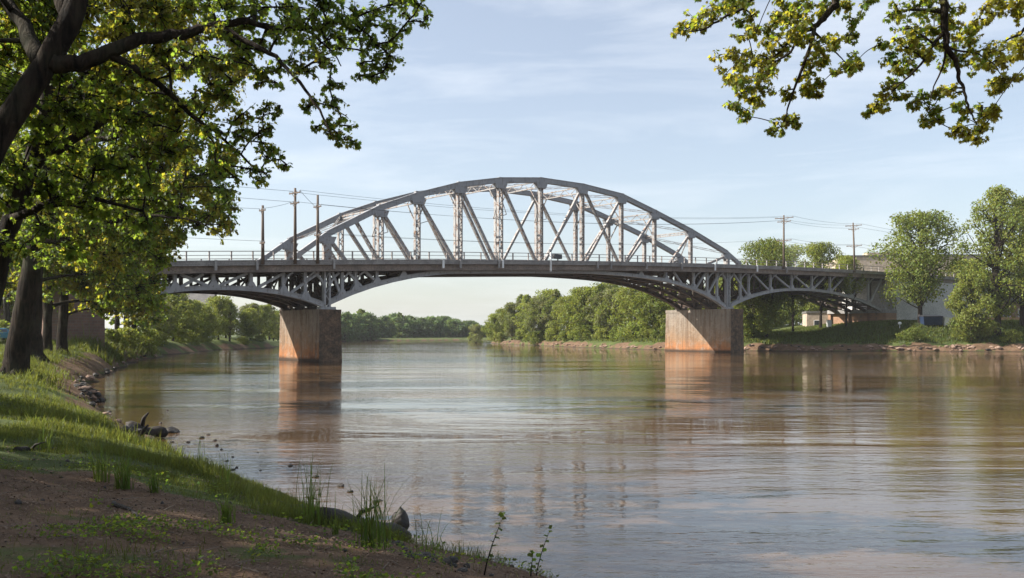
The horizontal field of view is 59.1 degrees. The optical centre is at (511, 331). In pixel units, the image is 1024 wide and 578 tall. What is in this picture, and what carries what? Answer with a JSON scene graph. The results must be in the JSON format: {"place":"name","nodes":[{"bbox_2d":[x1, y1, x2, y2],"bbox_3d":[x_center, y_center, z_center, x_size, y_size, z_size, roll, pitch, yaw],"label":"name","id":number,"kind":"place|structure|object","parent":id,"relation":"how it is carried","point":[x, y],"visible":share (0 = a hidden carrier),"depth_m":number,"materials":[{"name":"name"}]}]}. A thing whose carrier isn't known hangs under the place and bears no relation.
{"place":"outdoors","nodes":[
{"label":"outdoors","id":0,"kind":"place"},
{"bbox_2d":[0,324,1023,577],"bbox_3d":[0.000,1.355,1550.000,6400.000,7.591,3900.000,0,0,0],"label":"ground","id":1,"kind":"structure","parent":0,"point":[86,366],"depth_m":7.69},
{"bbox_2d":[1,289,15,339],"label":"maple tree","id":2,"kind":"object","parent":1,"relation":"on","point":[7,306],"visible":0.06,"depth_m":109.09,"materials":[{"name":"green plant"}]},
{"bbox_2d":[28,418,64,451],"bbox_3d":[-6.144,1.330,11.924,0.478,0.524,0.460,0,0,0],"label":"grass tuft","id":3,"kind":"object","parent":1,"relation":"on","point":[47,443],"visible":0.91,"depth_m":11.88,"materials":[{"name":"green plant"}]},
{"bbox_2d":[2,99,175,363],"bbox_3d":[-24.912,-6.370,51.254,13.417,16.502,12.269,0,0,0],"label":"maple tree","id":4,"kind":"object","parent":1,"relation":"on","point":[71,277],"visible":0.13,"depth_m":50.10,"materials":[{"name":"green plant"}]},
{"bbox_2d":[3,228,176,350],"bbox_3d":[-29.577,-5.064,60.755,15.319,13.696,11.514,0,0,0],"label":"maple tree","id":5,"kind":"object","parent":1,"relation":"on","point":[49,304],"visible":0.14,"depth_m":59.09,"materials":[{"name":"green plant"}]},
{"bbox_2d":[77,433,119,482],"bbox_3d":[-4.296,1.310,9.425,0.632,0.520,0.496,0,0,29],"label":"grass tuft","id":6,"kind":"object","parent":1,"relation":"on","point":[96,477],"visible":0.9,"depth_m":9.40,"materials":[{"name":"green plant"}]},
{"bbox_2d":[0,0,201,307],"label":"maple tree","id":7,"kind":"object","parent":1,"relation":"on","point":[24,169],"visible":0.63,"depth_m":13.76,"materials":[{"name":"green plant"}]},
{"bbox_2d":[105,328,127,348],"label":"bush","id":8,"kind":"object","parent":1,"relation":"on","point":[115,335],"visible":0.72,"depth_m":89.81,"materials":[{"name":"green plant"}]},
{"bbox_2d":[56,226,182,353],"bbox_3d":[-28.427,-5.592,63.530,8.252,14.800,13.345,0,0,-37],"label":"maple tree","id":9,"kind":"object","parent":1,"relation":"on","point":[62,330],"visible":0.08,"depth_m":61.87,"materials":[{"name":"green plant"}]},
{"bbox_2d":[106,306,137,330],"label":"tree","id":10,"kind":"object","parent":1,"relation":"on","point":[115,320],"visible":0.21,"depth_m":102.17,"materials":[{"name":"green plant"}]},
{"bbox_2d":[101,443,147,489],"bbox_3d":[-3.846,1.351,9.060,0.588,0.495,0.600,0,0,0],"label":"grass tuft","id":11,"kind":"object","parent":1,"relation":"on","point":[121,485],"visible":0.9,"depth_m":9.07,"materials":[{"name":"green plant"}]},
{"bbox_2d":[117,326,143,352],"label":"bush","id":12,"kind":"object","parent":1,"relation":"on","point":[131,343],"visible":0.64,"depth_m":95.76,"materials":[{"name":"green plant"}]},
{"bbox_2d":[0,0,266,376],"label":"maple tree","id":13,"kind":"object","parent":1,"relation":"on","point":[190,183],"visible":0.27,"depth_m":35.70,"materials":[{"name":"green plant"}]},
{"bbox_2d":[123,297,165,327],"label":"maple tree","id":14,"kind":"object","parent":1,"relation":"on","point":[145,323],"visible":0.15,"depth_m":100.76,"materials":[{"name":"green plant"}]},
{"bbox_2d":[127,327,163,348],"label":"bush","id":15,"kind":"object","parent":1,"relation":"on","point":[149,336],"visible":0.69,"depth_m":103.69,"materials":[{"name":"green plant"}]},
{"bbox_2d":[132,294,171,328],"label":"maple tree","id":16,"kind":"object","parent":1,"relation":"on","point":[156,321],"visible":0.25,"depth_m":104.32,"materials":[{"name":"green plant"}]},
{"bbox_2d":[135,461,171,492],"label":"grass tuft","id":17,"kind":"object","parent":1,"relation":"on","point":[154,485],"visible":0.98,"depth_m":8.99,"materials":[{"name":"green plant"}]},
{"bbox_2d":[154,301,176,334],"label":"tree","id":18,"kind":"object","parent":1,"relation":"on","point":[170,317],"visible":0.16,"depth_m":125.44,"materials":[{"name":"green plant"}]},
{"bbox_2d":[161,305,179,340],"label":"tree","id":19,"kind":"object","parent":1,"relation":"on","point":[173,332],"visible":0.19,"depth_m":127.78,"materials":[{"name":"green plant"}]},
{"bbox_2d":[166,295,190,340],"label":"tree","id":20,"kind":"object","parent":1,"relation":"on","point":[173,299],"visible":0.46,"depth_m":131.81,"materials":[{"name":"green plant"}]},
{"bbox_2d":[165,293,198,330],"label":"tree","id":21,"kind":"object","parent":1,"relation":"on","point":[183,297],"visible":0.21,"depth_m":139.46,"materials":[{"name":"green plant"}]},
{"bbox_2d":[170,329,201,344],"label":"bush","id":22,"kind":"object","parent":1,"relation":"on","point":[183,336],"visible":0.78,"depth_m":133.51,"materials":[{"name":"green plant"}]},
{"bbox_2d":[169,301,204,338],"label":"tree","id":23,"kind":"object","parent":1,"relation":"on","point":[188,308],"visible":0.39,"depth_m":137.68,"materials":[{"name":"green plant"}]},
{"bbox_2d":[167,293,216,336],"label":"white house","id":24,"kind":"structure","parent":1,"relation":"on","point":[200,297],"depth_m":170.90,"materials":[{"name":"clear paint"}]},
{"bbox_2d":[187,299,214,336],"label":"tree","id":25,"kind":"object","parent":1,"relation":"on","point":[204,324],"visible":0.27,"depth_m":145.92,"materials":[{"name":"green plant"}]},
{"bbox_2d":[201,304,222,336],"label":"tree","id":26,"kind":"object","parent":1,"relation":"on","point":[208,308],"visible":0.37,"depth_m":151.83,"materials":[{"name":"green plant"}]},
{"bbox_2d":[0,0,433,188],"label":"maple tree","id":27,"kind":"object","parent":1,"relation":"on","point":[48,58],"visible":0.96,"depth_m":12.59,"materials":[{"name":"green plant"}]},
{"bbox_2d":[205,295,238,339],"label":"tree","id":28,"kind":"object","parent":1,"relation":"on","point":[219,303],"visible":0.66,"depth_m":157.25,"materials":[{"name":"green plant"}]},
{"bbox_2d":[8,510,445,577],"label":"ground weeds","id":29,"kind":"object","parent":1,"relation":"on","point":[117,517],"visible":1,"depth_m":5.95,"materials":[{"name":"green plant"}]},
{"bbox_2d":[220,302,239,341],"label":"tree","id":30,"kind":"object","parent":1,"relation":"on","point":[232,305],"visible":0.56,"depth_m":159.79,"materials":[{"name":"green plant"}]},
{"bbox_2d":[204,486,256,522],"bbox_3d":[-2.436,1.449,7.613,0.606,0.333,0.422,0,0,43],"label":"grass tuft","id":31,"kind":"object","parent":1,"relation":"on","point":[226,511],"visible":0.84,"depth_m":7.59,"materials":[{"name":"green plant"}]},
{"bbox_2d":[235,310,259,338],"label":"tree","id":32,"kind":"object","parent":1,"relation":"on","point":[245,330],"visible":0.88,"depth_m":165.57,"materials":[{"name":"green plant"}]},
{"bbox_2d":[238,307,264,339],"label":"tree","id":33,"kind":"object","parent":1,"relation":"on","point":[253,311],"visible":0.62,"depth_m":167.80,"materials":[{"name":"green plant"}]},
{"bbox_2d":[239,302,268,335],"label":"tree","id":34,"kind":"object","parent":1,"relation":"on","point":[253,305],"visible":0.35,"depth_m":171.69,"materials":[{"name":"green plant"}]},
{"bbox_2d":[254,304,279,337],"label":"tree","id":35,"kind":"object","parent":1,"relation":"on","point":[265,308],"visible":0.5,"depth_m":179.51,"materials":[{"name":"green plant"}]},
{"bbox_2d":[0,444,542,577],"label":"fallen twigs","id":36,"kind":"object","parent":1,"relation":"on","point":[235,533],"visible":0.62,"depth_m":7.26,"materials":[{"name":"brown wood"}]},
{"bbox_2d":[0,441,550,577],"bbox_3d":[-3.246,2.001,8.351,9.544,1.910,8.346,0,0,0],"label":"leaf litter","id":37,"kind":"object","parent":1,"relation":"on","point":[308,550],"visible":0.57,"depth_m":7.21,"materials":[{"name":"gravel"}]},
{"bbox_2d":[0,324,558,577],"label":"grass","id":38,"kind":"structure","parent":1,"relation":"on","point":[32,412],"depth_m":13.42,"materials":[{"name":"green plant"}]},
{"bbox_2d":[0,450,558,577],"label":"path weeds","id":39,"kind":"object","parent":1,"relation":"on","point":[314,525],"visible":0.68,"depth_m":8.29,"materials":[{"name":"green plant"}]},
{"bbox_2d":[295,449,341,526],"bbox_3d":[-1.989,1.613,9.283,0.511,0.811,0.469,0,0,0],"label":"tall grass tuft","id":40,"kind":"object","parent":1,"relation":"on","point":[310,504],"visible":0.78,"depth_m":9.26,"materials":[{"name":"green plant"}]},
{"bbox_2d":[325,511,350,535],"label":"grass tuft","id":41,"kind":"object","parent":1,"relation":"on","point":[335,532],"visible":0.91,"depth_m":8.40,"materials":[{"name":"green plant"}]},
{"bbox_2d":[341,312,363,341],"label":"distant tree","id":42,"kind":"object","parent":1,"relation":"on","point":[351,330],"visible":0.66,"depth_m":283.85,"materials":[{"name":"green plant"}]},
{"bbox_2d":[344,313,372,340],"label":"distant tree","id":43,"kind":"object","parent":1,"relation":"on","point":[364,331],"visible":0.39,"depth_m":298.19,"materials":[{"name":"green plant"}]},
{"bbox_2d":[314,507,411,538],"bbox_3d":[-1.685,2.389,11.109,0.350,1.092,3.306,0,0,8],"label":"driftwood log","id":44,"kind":"object","parent":1,"relation":"on","point":[346,514],"visible":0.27,"depth_m":10.11,"materials":[{"name":"brown wood"}]},
{"bbox_2d":[329,484,405,544],"bbox_3d":[-1.336,1.675,8.475,0.886,0.620,0.440,0,0,8],"label":"tall grass tuft","id":45,"kind":"object","parent":1,"relation":"on","point":[381,529],"visible":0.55,"depth_m":8.38,"materials":[{"name":"green plant"}]},
{"bbox_2d":[356,311,384,340],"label":"distant tree","id":46,"kind":"object","parent":1,"relation":"on","point":[373,319],"visible":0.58,"depth_m":302.96,"materials":[{"name":"green plant"}]},
{"bbox_2d":[325,463,416,551],"bbox_3d":[-1.177,1.423,7.365,0.880,0.744,0.661,0,0,-45],"label":"tall grass tuft","id":47,"kind":"object","parent":1,"relation":"on","point":[366,527],"visible":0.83,"depth_m":7.36,"materials":[{"name":"green plant"}]},
{"bbox_2d":[380,315,397,337],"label":"distant tree","id":48,"kind":"object","parent":1,"relation":"on","point":[388,324],"visible":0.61,"depth_m":324.03,"materials":[{"name":"green plant"}]},
{"bbox_2d":[391,506,409,529],"bbox_3d":[-1.663,2.788,13.466,0.276,0.375,0.278,0,0,0],"label":"pointed rock","id":49,"kind":"object","parent":1,"relation":"on","point":[404,520],"visible":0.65,"depth_m":13.38,"materials":[{"name":"grey stone"}]},
{"bbox_2d":[393,312,411,337],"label":"distant tree","id":50,"kind":"object","parent":1,"relation":"on","point":[398,314],"visible":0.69,"depth_m":335.64,"materials":[{"name":"green plant"}]},
{"bbox_2d":[391,315,415,337],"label":"distant tree","id":51,"kind":"object","parent":1,"relation":"on","point":[402,320],"visible":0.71,"depth_m":334.98,"materials":[{"name":"green plant"}]},
{"bbox_2d":[409,319,427,337],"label":"distant tree","id":52,"kind":"object","parent":1,"relation":"on","point":[416,329],"visible":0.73,"depth_m":339.33,"materials":[{"name":"green plant"}]},
{"bbox_2d":[411,317,430,337],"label":"distant tree","id":53,"kind":"object","parent":1,"relation":"on","point":[427,322],"visible":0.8,"depth_m":340.03,"materials":[{"name":"green plant"}]},
{"bbox_2d":[408,509,451,555],"bbox_3d":[-0.759,1.810,8.147,0.311,0.463,0.745,0,0,-38],"label":"grass tuft","id":54,"kind":"object","parent":1,"relation":"on","point":[426,537],"visible":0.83,"depth_m":8.16,"materials":[{"name":"green plant"}]},
{"bbox_2d":[424,316,448,337],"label":"distant tree","id":55,"kind":"object","parent":1,"relation":"on","point":[435,320],"visible":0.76,"depth_m":342.59,"materials":[{"name":"green plant"}]},
{"bbox_2d":[443,318,467,337],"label":"distant tree","id":56,"kind":"object","parent":1,"relation":"on","point":[458,329],"visible":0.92,"depth_m":347.09,"materials":[{"name":"green plant"}]},
{"bbox_2d":[467,324,484,342],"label":"tree","id":57,"kind":"object","parent":1,"relation":"on","point":[477,332],"visible":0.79,"depth_m":242.92,"materials":[{"name":"green plant"}]},
{"bbox_2d":[480,313,505,341],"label":"tree","id":58,"kind":"object","parent":1,"relation":"on","point":[494,320],"visible":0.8,"depth_m":235.43,"materials":[{"name":"green plant"}]},
{"bbox_2d":[481,512,505,574],"bbox_3d":[-0.137,1.569,6.700,0.191,0.477,0.068,0,0,0],"label":"sapling","id":59,"kind":"object","parent":1,"relation":"on","point":[501,515],"visible":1,"depth_m":6.70,"materials":[{"name":"green plant"}]},
{"bbox_2d":[497,302,523,339],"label":"tree","id":60,"kind":"object","parent":1,"relation":"on","point":[510,312],"visible":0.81,"depth_m":220.78,"materials":[{"name":"green plant"}]},
{"bbox_2d":[8,177,1016,361],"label":"steel arch bridge","id":61,"kind":"structure","parent":1,"relation":"on","point":[310,330],"depth_m":109.13,"materials":[{"name":"paint"}]},
{"bbox_2d":[259,205,265,263],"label":"utility pole","id":62,"kind":"object","parent":61,"relation":"attached to","point":[262,241],"visible":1,"depth_m":85.98,"materials":[{"name":"brown wood"}]},
{"bbox_2d":[289,188,300,263],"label":"utility pole","id":63,"kind":"object","parent":61,"relation":"attached to","point":[295,202],"visible":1,"depth_m":88.06,"materials":[{"name":"brown wood"}]},
{"bbox_2d":[313,195,320,263],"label":"utility pole","id":64,"kind":"object","parent":61,"relation":"attached to","point":[317,206],"visible":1,"depth_m":89.58,"materials":[{"name":"brown wood"}]},
{"bbox_2d":[775,215,793,268],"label":"utility pole","id":65,"kind":"object","parent":61,"relation":"attached to","point":[784,223],"visible":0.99,"depth_m":138.90,"materials":[{"name":"brown wood"}]},
{"bbox_2d":[845,223,861,271],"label":"utility pole","id":66,"kind":"object","parent":61,"relation":"attached to","point":[854,247],"visible":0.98,"depth_m":151.58,"materials":[{"name":"brown wood"}]},
{"bbox_2d":[511,294,536,340],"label":"tree","id":67,"kind":"object","parent":1,"relation":"on","point":[526,298],"visible":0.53,"depth_m":208.90,"materials":[{"name":"green plant"}]},
{"bbox_2d":[522,330,547,344],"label":"bush","id":68,"kind":"object","parent":1,"relation":"on","point":[535,337],"visible":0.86,"depth_m":201.15,"materials":[{"name":"green plant"}]},
{"bbox_2d":[521,295,553,338],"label":"tree","id":69,"kind":"object","parent":1,"relation":"on","point":[536,301],"visible":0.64,"depth_m":202.54,"materials":[{"name":"green plant"}]},
{"bbox_2d":[525,288,565,334],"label":"tree","id":70,"kind":"object","parent":1,"relation":"on","point":[546,292],"visible":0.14,"depth_m":210.10,"materials":[{"name":"green plant"}]},
{"bbox_2d":[536,289,563,340],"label":"tree","id":71,"kind":"object","parent":1,"relation":"on","point":[555,294],"visible":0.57,"depth_m":195.99,"materials":[{"name":"green plant"}]},
{"bbox_2d":[545,327,561,341],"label":"bush","id":72,"kind":"object","parent":1,"relation":"on","point":[553,334],"visible":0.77,"depth_m":193.86,"materials":[{"name":"green plant"}]},
{"bbox_2d":[548,295,589,334],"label":"tree","id":73,"kind":"object","parent":1,"relation":"on","point":[560,309],"visible":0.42,"depth_m":189.60,"materials":[{"name":"green plant"}]},
{"bbox_2d":[557,286,602,339],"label":"tree","id":74,"kind":"object","parent":1,"relation":"on","point":[581,296],"visible":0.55,"depth_m":185.03,"materials":[{"name":"green plant"}]},
{"bbox_2d":[566,323,598,340],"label":"bush","id":75,"kind":"object","parent":1,"relation":"on","point":[582,329],"visible":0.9,"depth_m":181.77,"materials":[{"name":"green plant"}]},
{"bbox_2d":[582,283,614,335],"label":"tree","id":76,"kind":"object","parent":1,"relation":"on","point":[598,295],"visible":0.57,"depth_m":181.05,"materials":[{"name":"green plant"}]},
{"bbox_2d":[590,325,608,338],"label":"bush","id":77,"kind":"object","parent":1,"relation":"on","point":[604,333],"visible":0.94,"depth_m":176.94,"materials":[{"name":"green plant"}]},
{"bbox_2d":[589,282,630,329],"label":"tree","id":78,"kind":"object","parent":1,"relation":"on","point":[609,285],"visible":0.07,"depth_m":189.29,"materials":[{"name":"green plant"}]},
{"bbox_2d":[593,286,629,333],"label":"tree","id":79,"kind":"object","parent":1,"relation":"on","point":[601,317],"visible":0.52,"depth_m":176.64,"materials":[{"name":"green plant"}]},
{"bbox_2d":[607,287,651,334],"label":"tree","id":80,"kind":"object","parent":1,"relation":"on","point":[629,296],"visible":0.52,"depth_m":170.69,"materials":[{"name":"green plant"}]},
{"bbox_2d":[613,320,650,338],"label":"bush","id":81,"kind":"object","parent":1,"relation":"on","point":[631,326],"visible":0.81,"depth_m":166.86,"materials":[{"name":"green plant"}]},
{"bbox_2d":[637,326,656,337],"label":"bush","id":82,"kind":"object","parent":1,"relation":"on","point":[647,330],"visible":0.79,"depth_m":163.67,"materials":[{"name":"green plant"}]},
{"bbox_2d":[628,285,668,333],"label":"tree","id":83,"kind":"object","parent":1,"relation":"on","point":[649,301],"visible":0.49,"depth_m":165.15,"materials":[{"name":"green plant"}]},
{"bbox_2d":[656,291,677,329],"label":"tree","id":84,"kind":"object","parent":1,"relation":"on","point":[661,319],"visible":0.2,"depth_m":162.39,"materials":[{"name":"green plant"}]},
{"bbox_2d":[733,263,787,338],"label":"tree","id":85,"kind":"object","parent":1,"relation":"on","point":[762,320],"visible":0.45,"depth_m":147.96,"materials":[{"name":"green plant"}]},
{"bbox_2d":[733,236,799,336],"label":"tree","id":86,"kind":"object","parent":1,"relation":"on","point":[764,249],"visible":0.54,"depth_m":149.25,"materials":[{"name":"green plant"}]},
{"bbox_2d":[757,243,811,285],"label":"tree","id":87,"kind":"object","parent":1,"relation":"on","point":[792,251],"visible":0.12,"depth_m":414.95,"materials":[{"name":"green plant"}]},
{"bbox_2d":[772,306,800,327],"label":"bush","id":88,"kind":"object","parent":1,"relation":"on","point":[788,320],"visible":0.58,"depth_m":195.08,"materials":[{"name":"green plant"}]},
{"bbox_2d":[781,278,809,331],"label":"tree","id":89,"kind":"object","parent":1,"relation":"on","point":[796,298],"visible":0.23,"depth_m":156.29,"materials":[{"name":"green plant"}]},
{"bbox_2d":[580,319,1023,345],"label":"bank grass","id":90,"kind":"structure","parent":1,"relation":"on","point":[813,334],"depth_m":147.80,"materials":[{"name":"green plant"}]},
{"bbox_2d":[788,282,837,315],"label":"background tree","id":91,"kind":"object","parent":1,"relation":"on","point":[809,305],"visible":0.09,"depth_m":196.00,"materials":[{"name":"green plant"}]},
{"bbox_2d":[802,311,827,326],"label":"riverside shed","id":92,"kind":"structure","parent":1,"relation":"on","point":[810,318],"depth_m":174.68,"materials":[{"name":"beige brick"}]},
{"bbox_2d":[797,241,843,327],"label":"tree","id":93,"kind":"object","parent":1,"relation":"on","point":[817,252],"visible":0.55,"depth_m":161.12,"materials":[{"name":"green plant"}]},
{"bbox_2d":[670,0,1023,148],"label":"maple tree","id":94,"kind":"object","parent":1,"relation":"on","point":[796,34],"visible":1,"depth_m":9.87,"materials":[{"name":"green plant"}]},
{"bbox_2d":[831,255,867,326],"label":"tree","id":95,"kind":"object","parent":1,"relation":"on","point":[845,282],"visible":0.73,"depth_m":153.74,"materials":[{"name":"green plant"}]},
{"bbox_2d":[826,252,985,291],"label":"warehouse","id":96,"kind":"structure","parent":1,"relation":"on","point":[862,258],"depth_m":196.78,"materials":[{"name":"beige concrete"}]},
{"bbox_2d":[895,327,926,340],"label":"shrub","id":97,"kind":"object","parent":1,"relation":"on","point":[912,333],"visible":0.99,"depth_m":141.00,"materials":[{"name":"green plant"}]},
{"bbox_2d":[842,280,992,319],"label":"retaining wall","id":98,"kind":"structure","parent":1,"relation":"on","point":[906,311],"depth_m":166.59,"materials":[{"name":"concrete"}]},
{"bbox_2d":[864,208,971,323],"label":"tree","id":99,"kind":"object","parent":1,"relation":"on","point":[919,263],"visible":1,"depth_m":148.73,"materials":[{"name":"green plant"}]},
{"bbox_2d":[918,315,942,325],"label":"dumpster","id":100,"kind":"object","parent":1,"relation":"on","point":[930,319],"visible":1,"depth_m":148.41,"materials":[{"name":"blue paint"}]},
{"bbox_2d":[935,258,1006,298],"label":"background tree","id":101,"kind":"object","parent":1,"relation":"on","point":[970,260],"visible":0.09,"depth_m":189.29,"materials":[{"name":"green plant"}]},
{"bbox_2d":[943,270,1000,342],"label":"bank tree","id":102,"kind":"object","parent":1,"relation":"on","point":[972,283],"visible":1,"depth_m":139.55,"materials":[{"name":"green plant"}]},
{"bbox_2d":[949,184,1023,335],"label":"tree","id":103,"kind":"object","parent":1,"relation":"on","point":[998,207],"visible":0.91,"depth_m":141.60,"materials":[{"name":"green plant"}]},
{"bbox_2d":[980,195,1023,326],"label":"tree","id":104,"kind":"object","parent":1,"relation":"on","point":[1021,320],"visible":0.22,"depth_m":147.66,"materials":[{"name":"green plant"}]},
{"bbox_2d":[999,329,1022,342],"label":"shrub","id":105,"kind":"object","parent":1,"relation":"on","point":[1014,335],"visible":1,"depth_m":137.68,"materials":[{"name":"green plant"}]},
{"bbox_2d":[8,0,1023,330],"label":"sky","id":106,"kind":"structure","parent":0,"point":[598,93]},
{"bbox_2d":[89,340,1023,577],"bbox_3d":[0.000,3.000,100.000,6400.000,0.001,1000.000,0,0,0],"label":"river water","id":107,"kind":"structure","parent":0,"point":[620,463],"depth_m":23.66,"materials":[{"name":"brown liquid"}]},
{"bbox_2d":[125,412,167,437],"bbox_3d":[-10.230,2.626,25.345,1.122,0.778,0.420,0,0,-24],"label":"driftwood log","id":108,"kind":"object","parent":107,"relation":"on","point":[156,431],"visible":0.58,"depth_m":25.28,"materials":[{"name":"brown wood"}]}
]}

